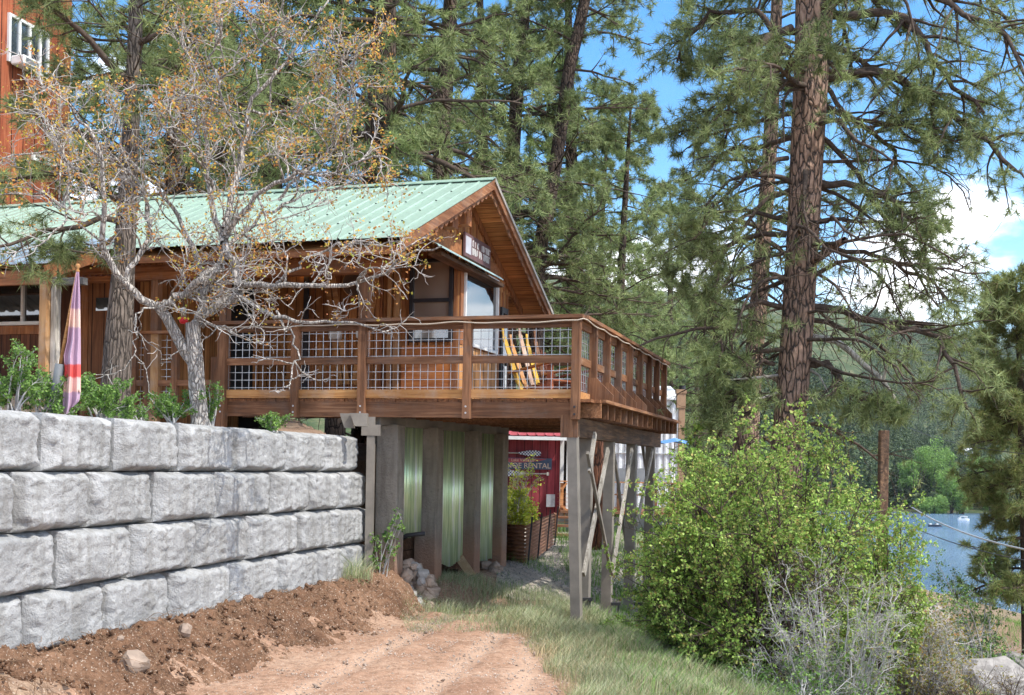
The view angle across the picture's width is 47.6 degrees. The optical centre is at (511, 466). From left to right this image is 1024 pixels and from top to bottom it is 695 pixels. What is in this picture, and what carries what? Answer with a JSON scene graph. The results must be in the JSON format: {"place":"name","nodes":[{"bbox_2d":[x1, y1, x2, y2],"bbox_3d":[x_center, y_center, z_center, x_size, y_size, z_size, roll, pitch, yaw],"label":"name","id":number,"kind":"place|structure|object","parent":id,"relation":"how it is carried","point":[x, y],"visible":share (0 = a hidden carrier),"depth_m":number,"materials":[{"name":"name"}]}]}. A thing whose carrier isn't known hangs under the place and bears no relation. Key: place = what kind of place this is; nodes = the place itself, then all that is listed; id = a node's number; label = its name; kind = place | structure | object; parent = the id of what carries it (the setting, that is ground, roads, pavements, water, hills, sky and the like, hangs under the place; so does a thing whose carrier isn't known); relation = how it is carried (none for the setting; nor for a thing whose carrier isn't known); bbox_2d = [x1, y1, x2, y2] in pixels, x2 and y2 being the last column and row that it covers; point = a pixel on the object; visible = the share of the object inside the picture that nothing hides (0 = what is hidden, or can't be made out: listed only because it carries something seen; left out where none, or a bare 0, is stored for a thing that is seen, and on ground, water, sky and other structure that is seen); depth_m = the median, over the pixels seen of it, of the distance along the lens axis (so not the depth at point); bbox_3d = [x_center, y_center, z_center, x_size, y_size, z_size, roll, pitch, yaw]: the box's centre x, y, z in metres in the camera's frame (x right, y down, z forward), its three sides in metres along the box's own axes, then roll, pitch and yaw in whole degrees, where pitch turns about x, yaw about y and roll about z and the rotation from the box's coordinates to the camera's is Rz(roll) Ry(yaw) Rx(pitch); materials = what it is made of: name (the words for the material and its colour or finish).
{"place":"outdoors","nodes":[
{"label":"outdoors","id":0,"kind":"place"},
{"bbox_2d":[0,563,450,694],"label":"dirt bank","id":1,"kind":"structure","parent":0,"point":[241,660],"depth_m":10.39,"materials":[{"name":"soil"}]},
{"bbox_2d":[4,658,35,681],"bbox_3d":[-3.488,1.468,8.201,0.261,0.226,0.223,1,0,0],"label":"rock","id":2,"kind":"object","parent":1,"relation":"on","point":[20,666],"visible":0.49,"depth_m":8.13,"materials":[{"name":"stone"}]},
{"bbox_2d":[119,649,149,673],"bbox_3d":[-2.999,1.557,9.202,0.212,0.212,0.231,1,0,25],"label":"rock","id":3,"kind":"object","parent":1,"relation":"on","point":[138,655],"visible":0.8,"depth_m":9.14,"materials":[{"name":"stone"}]},
{"bbox_2d":[0,575,438,694],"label":"roots","id":4,"kind":"object","parent":1,"relation":"on","point":[158,690],"visible":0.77,"depth_m":10.37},
{"bbox_2d":[0,575,458,694],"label":"earth clods","id":5,"kind":"object","parent":1,"relation":"on","point":[187,675],"visible":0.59,"depth_m":10.36,"materials":[{"name":"soil"}]},
{"bbox_2d":[338,550,394,585],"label":"bank grass","id":6,"kind":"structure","parent":1,"relation":"on","point":[355,572],"depth_m":14.32,"materials":[{"name":"plant"}]},
{"bbox_2d":[400,558,440,608],"bbox_3d":[-1.219,1.580,15.286,0.586,0.718,0.591,1,0,0],"label":"stone pile","id":7,"kind":"object","parent":1,"relation":"on","point":[418,574],"visible":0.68,"depth_m":15.25,"materials":[{"name":"stone"}]},
{"bbox_2d":[51,610,574,694],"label":"dirt road","id":8,"kind":"structure","parent":0,"point":[271,682],"depth_m":10.65,"materials":[{"name":"soil"}]},
{"bbox_2d":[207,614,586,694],"bbox_3d":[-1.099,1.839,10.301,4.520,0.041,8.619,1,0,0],"label":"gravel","id":9,"kind":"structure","parent":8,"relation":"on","point":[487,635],"depth_m":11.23,"materials":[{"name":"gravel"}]},
{"bbox_2d":[400,566,614,634],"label":"shaded grass","id":10,"kind":"structure","parent":0,"point":[516,593],"depth_m":15.30,"materials":[{"name":"plant"}]},
{"bbox_2d":[0,280,1021,694],"bbox_3d":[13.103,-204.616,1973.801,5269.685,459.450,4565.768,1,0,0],"label":"ground","id":11,"kind":"structure","parent":0,"point":[846,364],"depth_m":37.56,"materials":[{"name":"soil"}]},
{"bbox_2d":[0,338,49,410],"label":"wall top plant","id":12,"kind":"object","parent":11,"relation":"on","point":[29,389],"depth_m":9.55,"materials":[{"name":"green plant"}]},
{"bbox_2d":[0,0,71,204],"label":"red house","id":13,"kind":"structure","parent":11,"relation":"on","point":[11,30],"depth_m":24.53,"materials":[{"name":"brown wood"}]},
{"bbox_2d":[7,12,49,79],"bbox_3d":[-10.285,-8.926,24.732,0.058,1.005,1.248,1,0,17],"label":"window","id":14,"kind":"structure","parent":13,"relation":"in","point":[14,29],"depth_m":24.58,"materials":[{"name":"white paint"}]},
{"bbox_2d":[63,371,140,418],"bbox_3d":[-3.719,-0.626,10.595,0.704,0.488,0.690,1,0,0],"label":"wall top plant","id":15,"kind":"object","parent":11,"relation":"on","point":[102,405],"depth_m":10.53,"materials":[{"name":"green plant"}]},
{"bbox_2d":[69,11,197,200],"bbox_3d":[-13.259,-12.046,33.472,8.680,21.292,7.795,1,0,39],"label":"background pine","id":16,"kind":"object","parent":11,"relation":"on","point":[87,55],"visible":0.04,"depth_m":33.74,"materials":[{"name":"green plant"}]},
{"bbox_2d":[0,0,316,418],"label":"leaning pine","id":17,"kind":"object","parent":11,"relation":"on","point":[118,338],"visible":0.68,"depth_m":13.46,"materials":[{"name":"green plant"}]},
{"bbox_2d":[32,0,312,200],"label":"background pine","id":18,"kind":"object","parent":11,"relation":"on","point":[169,144],"visible":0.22,"depth_m":26.40,"materials":[{"name":"green plant"}]},
{"bbox_2d":[0,410,365,649],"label":"retaining wall","id":19,"kind":"structure","parent":11,"relation":"on","point":[105,523],"depth_m":10.39,"materials":[{"name":"concrete"}]},
{"bbox_2d":[13,367,81,414],"bbox_3d":[-4.013,-0.613,9.890,0.507,0.447,0.633,1,0,33],"label":"wall top plant","id":20,"kind":"object","parent":19,"relation":"on","point":[46,403],"depth_m":9.84,"materials":[{"name":"green plant"}]},
{"bbox_2d":[48,264,80,413],"bbox_3d":[-3.806,-1.054,9.884,0.290,1.347,0.096,1,0,5],"label":"furled flag","id":21,"kind":"object","parent":19,"relation":"on","point":[72,364],"visible":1,"depth_m":9.87,"materials":[{"name":"multicoloured fabric"}]},
{"bbox_2d":[116,398,153,420],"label":"wall top plant","id":22,"kind":"object","parent":19,"relation":"on","point":[142,414],"depth_m":11.01,"materials":[{"name":"green plant"}]},
{"bbox_2d":[143,383,205,422],"bbox_3d":[-3.390,-0.610,11.587,0.585,0.471,0.515,1,0,30],"label":"wall top plant","id":23,"kind":"object","parent":19,"relation":"on","point":[174,413],"depth_m":11.55,"materials":[{"name":"green plant"}]},
{"bbox_2d":[205,380,224,425],"bbox_3d":[-3.097,-0.633,11.898,0.342,0.521,0.301,1,0,0],"label":"wall top plant","id":24,"kind":"object","parent":19,"relation":"on","point":[213,406],"depth_m":11.88,"materials":[{"name":"green plant"}]},
{"bbox_2d":[254,411,293,432],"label":"wall top plant","id":25,"kind":"object","parent":19,"relation":"on","point":[273,422],"depth_m":12.82,"materials":[{"name":"green plant"}]},
{"bbox_2d":[178,623,191,636],"bbox_3d":[-2.872,1.437,10.196,0.116,0.128,0.148,1,0,-38],"label":"rock","id":26,"kind":"object","parent":11,"relation":"on","point":[184,630],"visible":0.99,"depth_m":10.14,"materials":[{"name":"stone"}]},
{"bbox_2d":[115,0,335,185],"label":"background pine","id":27,"kind":"object","parent":11,"relation":"on","point":[236,17],"visible":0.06,"depth_m":39.38,"materials":[{"name":"green plant"}]},
{"bbox_2d":[0,0,460,424],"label":"crooked oak","id":28,"kind":"object","parent":11,"relation":"on","point":[190,348],"visible":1,"depth_m":11.51,"materials":[{"name":"grey plant"}]},
{"bbox_2d":[88,0,409,190],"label":"background pine","id":29,"kind":"object","parent":11,"relation":"on","point":[276,101],"visible":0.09,"depth_m":30.60,"materials":[{"name":"green plant"}]},
{"bbox_2d":[0,177,553,429],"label":"wooden cabin","id":30,"kind":"object","parent":11,"relation":"on","point":[508,282],"visible":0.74,"depth_m":17.65,"materials":[{"name":"brown wood"}]},
{"bbox_2d":[131,330,216,425],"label":"porch gate","id":31,"kind":"structure","parent":30,"relation":"attached to","point":[155,381],"depth_m":15.89,"materials":[{"name":"brown wood"}]},
{"bbox_2d":[230,278,253,398],"bbox_3d":[-4.568,-2.081,18.791,0.898,2.310,0.042,1,0,17],"label":"screen door","id":32,"kind":"structure","parent":30,"relation":"in","point":[247,379],"depth_m":18.70,"materials":[{"name":"wood"}]},
{"bbox_2d":[252,277,303,398],"bbox_3d":[-3.726,-2.010,18.491,0.871,2.120,0.077,1,0,17],"label":"barn door","id":33,"kind":"structure","parent":30,"relation":"in","point":[297,305],"depth_m":18.48,"materials":[{"name":"brown wood"}]},
{"bbox_2d":[342,275,358,296],"bbox_3d":[-2.450,-2.858,18.131,0.434,0.434,0.042,1,0,17],"label":"round plaque","id":34,"kind":"object","parent":30,"relation":"attached to","point":[349,279],"visible":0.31,"depth_m":18.13,"materials":[{"name":"brown wood"}]},
{"bbox_2d":[463,231,490,268],"bbox_3d":[-0.544,-3.391,18.292,0.037,0.360,1.280,1,0,17],"label":"hanging sign","id":35,"kind":"object","parent":30,"relation":"attached to","point":[476,250],"visible":1,"depth_m":18.21,"materials":[{"name":"wood"}]},
{"bbox_2d":[216,0,473,435],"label":"background pine","id":36,"kind":"object","parent":11,"relation":"on","point":[333,426],"visible":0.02,"depth_m":33.72,"materials":[{"name":"green plant"}]},
{"bbox_2d":[361,417,380,567],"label":"steel column","id":37,"kind":"structure","parent":11,"relation":"on","point":[371,431],"depth_m":14.84,"materials":[{"name":"metal"}]},
{"bbox_2d":[340,413,368,427],"bbox_3d":[-1.961,-0.567,14.409,0.360,0.180,0.230,1,0,0],"label":"steel bracket","id":38,"kind":"object","parent":37,"relation":"attached to","point":[350,420],"visible":1,"depth_m":14.29,"materials":[{"name":"grey paint"}]},
{"bbox_2d":[208,0,561,442],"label":"background pine","id":39,"kind":"object","parent":11,"relation":"on","point":[386,106],"visible":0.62,"depth_m":21.67,"materials":[{"name":"green plant"}]},
{"bbox_2d":[368,507,405,576],"bbox_3d":[-1.586,1.018,14.763,0.489,1.013,0.355,1,0,0],"label":"wild sapling","id":40,"kind":"object","parent":11,"relation":"on","point":[389,547],"visible":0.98,"depth_m":14.79,"materials":[{"name":"green plant"}]},
{"bbox_2d":[374,424,404,575],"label":"concrete pillar","id":41,"kind":"structure","parent":11,"relation":"on","point":[390,462],"depth_m":15.15,"materials":[{"name":"concrete"}]},
{"bbox_2d":[376,417,508,433],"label":"steel beam","id":42,"kind":"structure","parent":41,"relation":"on","point":[427,424],"depth_m":16.44,"materials":[{"name":"brown paint"}]},
{"bbox_2d":[403,427,422,537],"bbox_3d":[-1.391,0.209,15.793,0.026,1.530,0.679,1,0,24],"label":"corrugated panel","id":43,"kind":"object","parent":42,"relation":"attached to","point":[413,478],"visible":0.55,"depth_m":15.88,"materials":[{"name":"metal"}]},
{"bbox_2d":[442,430,464,566],"bbox_3d":[-0.898,0.458,16.935,0.026,2.010,0.853,1,0,24],"label":"corrugated panel","id":44,"kind":"object","parent":42,"relation":"attached to","point":[453,501],"visible":0.8,"depth_m":17.01,"materials":[{"name":"metal"}]},
{"bbox_2d":[480,433,493,560],"bbox_3d":[-0.427,0.482,18.015,0.026,2.040,0.630,1,0,24],"label":"corrugated panel","id":45,"kind":"object","parent":42,"relation":"attached to","point":[487,475],"visible":0.55,"depth_m":18.07,"materials":[{"name":"metal"}]},
{"bbox_2d":[362,525,454,570],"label":"timber crib wall","id":46,"kind":"structure","parent":11,"relation":"on","point":[408,545],"depth_m":16.57,"materials":[{"name":"brown wood"}]},
{"bbox_2d":[414,427,443,581],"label":"concrete pillar","id":47,"kind":"structure","parent":11,"relation":"on","point":[428,550],"depth_m":16.16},
{"bbox_2d":[281,0,577,334],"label":"background pine","id":48,"kind":"object","parent":11,"relation":"on","point":[502,177],"visible":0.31,"depth_m":28.91,"materials":[{"name":"green plant"}]},
{"bbox_2d":[212,314,680,621],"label":"wooden deck","id":49,"kind":"structure","parent":11,"relation":"on","point":[608,413],"depth_m":15.02,"materials":[{"name":"brown wood"}]},
{"bbox_2d":[324,276,348,384],"bbox_3d":[-2.761,-2.172,18.100,0.462,1.796,0.169,1,0,17],"label":"old skis","id":50,"kind":"object","parent":49,"relation":"on","point":[331,315],"visible":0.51,"depth_m":18.15,"materials":[{"name":"brown wood"}]},
{"bbox_2d":[352,274,378,384],"bbox_3d":[-2.292,-2.178,17.959,0.442,1.825,0.169,1,0,17],"label":"old skis","id":51,"kind":"object","parent":49,"relation":"on","point":[354,376],"visible":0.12,"depth_m":17.98,"materials":[{"name":"brown wood"}]},
{"bbox_2d":[225,318,669,367],"bbox_3d":[0.543,-1.765,16.130,3.891,0.057,8.061,1,0,55],"label":"handrail","id":52,"kind":"object","parent":49,"relation":"attached to","point":[467,322],"visible":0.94,"depth_m":14.62,"materials":[{"name":"wood"}]},
{"bbox_2d":[501,328,570,398],"bbox_3d":[0.497,-1.460,16.564,1.139,1.273,0.760,1,0,43],"label":"deck chair","id":53,"kind":"object","parent":49,"relation":"on","point":[547,384],"visible":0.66,"depth_m":16.66,"materials":[{"name":"yellow wood"}]},
{"bbox_2d":[533,349,601,398],"bbox_3d":[0.945,-1.334,18.175,1.139,1.038,0.760,1,0,29],"label":"deck chair","id":54,"kind":"object","parent":49,"relation":"on","point":[565,375],"visible":0.13,"depth_m":17.97,"materials":[{"name":"red wood"}]},
{"bbox_2d":[457,555,475,576],"bbox_3d":[-0.718,1.437,17.180,0.123,0.404,0.623,1,0,-29],"label":"leaning plank","id":55,"kind":"object","parent":11,"relation":"on","point":[464,564],"visible":0.5,"depth_m":17.10,"materials":[{"name":"brown wood"}]},
{"bbox_2d":[455,431,481,572],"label":"concrete pillar","id":56,"kind":"structure","parent":11,"relation":"on","point":[472,494],"depth_m":17.33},
{"bbox_2d":[480,561,503,572],"bbox_3d":[-0.311,1.694,17.783,0.439,0.497,0.511,1,0,0],"label":"stone pile","id":57,"kind":"object","parent":11,"relation":"on","point":[493,567],"visible":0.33,"depth_m":17.82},
{"bbox_2d":[398,0,598,387],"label":"background pine","id":58,"kind":"object","parent":11,"relation":"on","point":[463,12],"visible":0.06,"depth_m":37.06,"materials":[{"name":"green plant"}]},
{"bbox_2d":[488,433,508,566],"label":"concrete pillar","id":59,"kind":"structure","parent":11,"relation":"on","point":[499,529],"depth_m":18.31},
{"bbox_2d":[415,0,612,398],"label":"background pine","id":60,"kind":"object","parent":11,"relation":"on","point":[554,42],"visible":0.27,"depth_m":33.58,"materials":[{"name":"green plant"}]},
{"bbox_2d":[468,0,685,520],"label":"background pine","id":61,"kind":"object","parent":11,"relation":"on","point":[561,126],"visible":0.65,"depth_m":32.80,"materials":[{"name":"green plant"}]},
{"bbox_2d":[512,0,654,513],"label":"background pine","id":62,"kind":"object","parent":11,"relation":"on","point":[573,156],"visible":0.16,"depth_m":39.69,"materials":[{"name":"green plant"}]},
{"bbox_2d":[519,118,664,383],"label":"background pine","id":63,"kind":"object","parent":11,"relation":"on","point":[643,175],"visible":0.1,"depth_m":43.42,"materials":[{"name":"green plant"}]},
{"bbox_2d":[592,441,603,549],"bbox_3d":[1.783,0.505,24.500,0.328,2.924,0.318,1,0,0],"label":"log post","id":64,"kind":"object","parent":11,"relation":"on","point":[597,467],"visible":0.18,"depth_m":24.36,"materials":[{"name":"wood"}]},
{"bbox_2d":[557,481,683,531],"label":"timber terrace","id":65,"kind":"structure","parent":11,"relation":"on","point":[562,509],"depth_m":28.75,"materials":[{"name":"brown wood"}]},
{"bbox_2d":[615,468,666,481],"bbox_3d":[3.415,0.232,32.100,1.600,0.380,1.200,1,0,0],"label":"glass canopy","id":66,"kind":"object","parent":65,"relation":"on","point":[640,474],"visible":0.29,"depth_m":31.50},
{"bbox_2d":[544,77,701,516],"bbox_3d":[3.463,-5.239,36.604,5.683,14.420,5.988,1,0,0],"label":"background pine","id":67,"kind":"object","parent":11,"relation":"on","point":[640,161],"visible":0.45,"depth_m":36.57,"materials":[{"name":"green plant"}]},
{"bbox_2d":[586,386,677,507],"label":"metal building","id":68,"kind":"structure","parent":11,"relation":"on","point":[662,458],"depth_m":36.00,"materials":[{"name":"metal"}]},
{"bbox_2d":[613,164,738,449],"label":"background pine","id":69,"kind":"object","parent":11,"relation":"on","point":[677,208],"visible":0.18,"depth_m":46.80,"materials":[{"name":"green plant"}]},
{"bbox_2d":[675,385,686,497],"bbox_3d":[5.054,-0.490,35.000,0.310,3.889,0.280,1,0,0],"label":"chimney post","id":70,"kind":"object","parent":11,"relation":"on","point":[680,399],"visible":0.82,"depth_m":34.91,"materials":[{"name":"wood"}]},
{"bbox_2d":[608,512,764,656],"bbox_3d":[1.981,1.528,13.431,1.842,2.041,1.679,1,0,0],"label":"leafy shrub","id":71,"kind":"object","parent":11,"relation":"on","point":[644,591],"visible":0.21,"depth_m":13.11,"materials":[{"name":"green plant"}]},
{"bbox_2d":[646,415,726,561],"bbox_3d":[2.684,0.976,17.234,1.323,3.557,1.468,1,0,0],"label":"leafy shrub","id":72,"kind":"object","parent":11,"relation":"on","point":[696,429],"visible":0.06,"depth_m":17.21,"materials":[{"name":"green plant"}]},
{"bbox_2d":[656,281,738,501],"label":"background pine","id":73,"kind":"object","parent":11,"relation":"on","point":[688,380],"visible":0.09,"depth_m":57.94,"materials":[{"name":"green plant"}]},
{"bbox_2d":[638,0,882,597],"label":"ponderosa pine","id":74,"kind":"object","parent":11,"relation":"on","point":[767,206],"visible":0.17,"depth_m":21.85,"materials":[{"name":"green plant"}]},
{"bbox_2d":[599,392,929,691],"bbox_3d":[2.539,1.253,12.561,3.026,4.024,3.177,1,0,38],"label":"leafy shrub","id":75,"kind":"object","parent":11,"relation":"on","point":[769,539],"visible":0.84,"depth_m":12.12,"materials":[{"name":"green plant"}]},
{"bbox_2d":[583,309,1002,509],"bbox_3d":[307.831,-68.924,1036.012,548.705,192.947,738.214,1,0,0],"label":"hillside forest","id":76,"kind":"object","parent":11,"relation":"on","point":[902,438],"visible":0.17,"depth_m":820.28,"materials":[{"name":"plant"}]},
{"bbox_2d":[728,645,894,694],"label":"leafy shrub","id":77,"kind":"object","parent":11,"relation":"on","point":[811,677],"visible":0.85,"depth_m":11.19,"materials":[{"name":"green plant"}]},
{"bbox_2d":[622,0,1023,647],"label":"ponderosa pine","id":78,"kind":"object","parent":11,"relation":"on","point":[808,70],"visible":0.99,"depth_m":16.96,"materials":[{"name":"green plant"}]},
{"bbox_2d":[734,539,922,694],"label":"bare shrub","id":79,"kind":"object","parent":11,"relation":"on","point":[822,648],"visible":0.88,"depth_m":11.35,"materials":[{"name":"grey plant"}]},
{"bbox_2d":[773,463,939,694],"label":"leafy shrub","id":80,"kind":"object","parent":11,"relation":"on","point":[912,561],"visible":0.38,"depth_m":12.84,"materials":[{"name":"green plant"}]},
{"bbox_2d":[876,430,888,603],"bbox_3d":[5.084,1.483,16.000,0.120,3.958,0.120,1,0,0],"label":"timber post","id":81,"kind":"object","parent":11,"relation":"on","point":[883,460],"visible":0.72,"depth_m":15.94,"materials":[{"name":"brown wood"}]},
{"bbox_2d":[764,460,1018,509],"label":"lakeside forest","id":82,"kind":"object","parent":11,"relation":"on","point":[901,489],"visible":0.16,"depth_m":677.21,"materials":[{"name":"plant"}]},
{"bbox_2d":[809,560,995,694],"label":"bare shrub","id":83,"kind":"object","parent":11,"relation":"on","point":[941,665],"visible":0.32,"depth_m":13.07,"materials":[{"name":"grey plant"}]},
{"bbox_2d":[890,459,925,506],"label":"cottonwood tree","id":84,"kind":"object","parent":11,"relation":"on","point":[905,480],"visible":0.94,"depth_m":677.76,"materials":[{"name":"green plant"}]},
{"bbox_2d":[894,435,954,493],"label":"cottonwood tree","id":85,"kind":"object","parent":11,"relation":"on","point":[924,464],"visible":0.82,"depth_m":684.88,"materials":[{"name":"green plant"}]},
{"bbox_2d":[914,494,950,513],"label":"cottonwood tree","id":86,"kind":"object","parent":11,"relation":"on","point":[937,505],"visible":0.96,"depth_m":648.47,"materials":[{"name":"green plant"}]},
{"bbox_2d":[861,303,1023,450],"bbox_3d":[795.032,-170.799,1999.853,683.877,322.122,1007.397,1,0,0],"label":"hillside forest","id":87,"kind":"object","parent":11,"relation":"on","point":[964,381],"visible":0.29,"depth_m":1768.51,"materials":[{"name":"plant"}]},
{"bbox_2d":[934,467,960,512],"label":"cottonwood tree","id":88,"kind":"object","parent":11,"relation":"on","point":[941,477],"visible":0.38,"depth_m":660.43,"materials":[{"name":"green plant"}]},
{"bbox_2d":[943,478,973,513],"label":"cottonwood tree","id":89,"kind":"object","parent":11,"relation":"on","point":[952,495],"visible":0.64,"depth_m":649.10,"materials":[{"name":"green plant"}]},
{"bbox_2d":[899,662,1023,694],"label":"bare shrub","id":90,"kind":"object","parent":11,"relation":"on","point":[1006,687],"visible":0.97,"depth_m":12.68,"materials":[{"name":"grey plant"}]},
{"bbox_2d":[919,549,1023,664],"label":"leafy shrub","id":91,"kind":"object","parent":11,"relation":"on","point":[988,645],"visible":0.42,"depth_m":24.57,"materials":[{"name":"green plant"}]},
{"bbox_2d":[944,260,1023,653],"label":"ponderosa pine","id":92,"kind":"object","parent":11,"relation":"on","point":[1008,415],"visible":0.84,"depth_m":24.88,"materials":[{"name":"green plant"}]},
{"bbox_2d":[962,656,1023,694],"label":"rock","id":93,"kind":"object","parent":11,"relation":"on","point":[1000,661],"visible":0.62,"depth_m":22.34,"materials":[{"name":"grey stone"}]},
{"bbox_2d":[69,0,1023,347],"label":"sky","id":94,"kind":"structure","parent":0,"point":[1007,242],"materials":[{"name":"blue"}]},
{"bbox_2d":[496,523,693,640],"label":"gravel yard","id":95,"kind":"structure","parent":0,"point":[550,584],"depth_m":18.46,"materials":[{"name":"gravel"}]},
{"bbox_2d":[506,506,558,564],"bbox_3d":[0.424,1.249,22.135,0.524,0.823,5.800,1,0,7],"label":"rusty planter","id":96,"kind":"object","parent":95,"relation":"on","point":[539,537],"visible":0.77,"depth_m":20.10,"materials":[{"name":"metal"}]},
{"bbox_2d":[507,454,544,525],"bbox_3d":[0.075,0.532,22.570,1.106,1.757,1.314,1,0,0],"label":"yellow green shrub","id":97,"kind":"object","parent":96,"relation":"in","point":[518,513],"visible":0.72,"depth_m":22.34,"materials":[{"name":"green plant"}]},
{"bbox_2d":[508,431,567,516],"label":"rental shed","id":98,"kind":"structure","parent":95,"relation":"on","point":[547,445],"depth_m":30.00,"materials":[{"name":"wood"}]},
{"bbox_2d":[508,458,551,469],"bbox_3d":[0.294,-0.073,29.948,1.464,0.292,0.044,1,0,0],"label":"rental sign","id":99,"kind":"object","parent":98,"relation":"attached to","point":[543,464],"visible":0.78,"depth_m":29.94,"materials":[{"name":"blue metal"}]},
{"bbox_2d":[496,546,600,593],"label":"yard grass","id":100,"kind":"structure","parent":95,"relation":"on","point":[552,572],"depth_m":19.34,"materials":[{"name":"green plant"}]},
{"bbox_2d":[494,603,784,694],"bbox_3d":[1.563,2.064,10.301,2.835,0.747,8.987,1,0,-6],"label":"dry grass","id":101,"kind":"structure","parent":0,"point":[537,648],"depth_m":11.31,"materials":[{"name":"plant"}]},
{"bbox_2d":[496,598,811,694],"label":"grass","id":102,"kind":"structure","parent":0,"point":[611,678],"depth_m":11.17,"materials":[{"name":"plant"}]},
{"bbox_2d":[553,514,1020,694],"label":"slope grass","id":103,"kind":"structure","parent":0,"point":[1017,623],"depth_m":14.60,"materials":[{"name":"green plant"}]},
{"bbox_2d":[758,510,1020,612],"bbox_3d":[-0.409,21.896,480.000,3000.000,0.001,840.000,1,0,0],"label":"lake","id":104,"kind":"structure","parent":0,"point":[952,556],"depth_m":357.60,"materials":[{"name":"liquid"}]},
{"bbox_2d":[911,507,1023,549],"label":"overhead wire","id":105,"kind":"object","parent":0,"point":[971,534],"visible":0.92,"depth_m":19.18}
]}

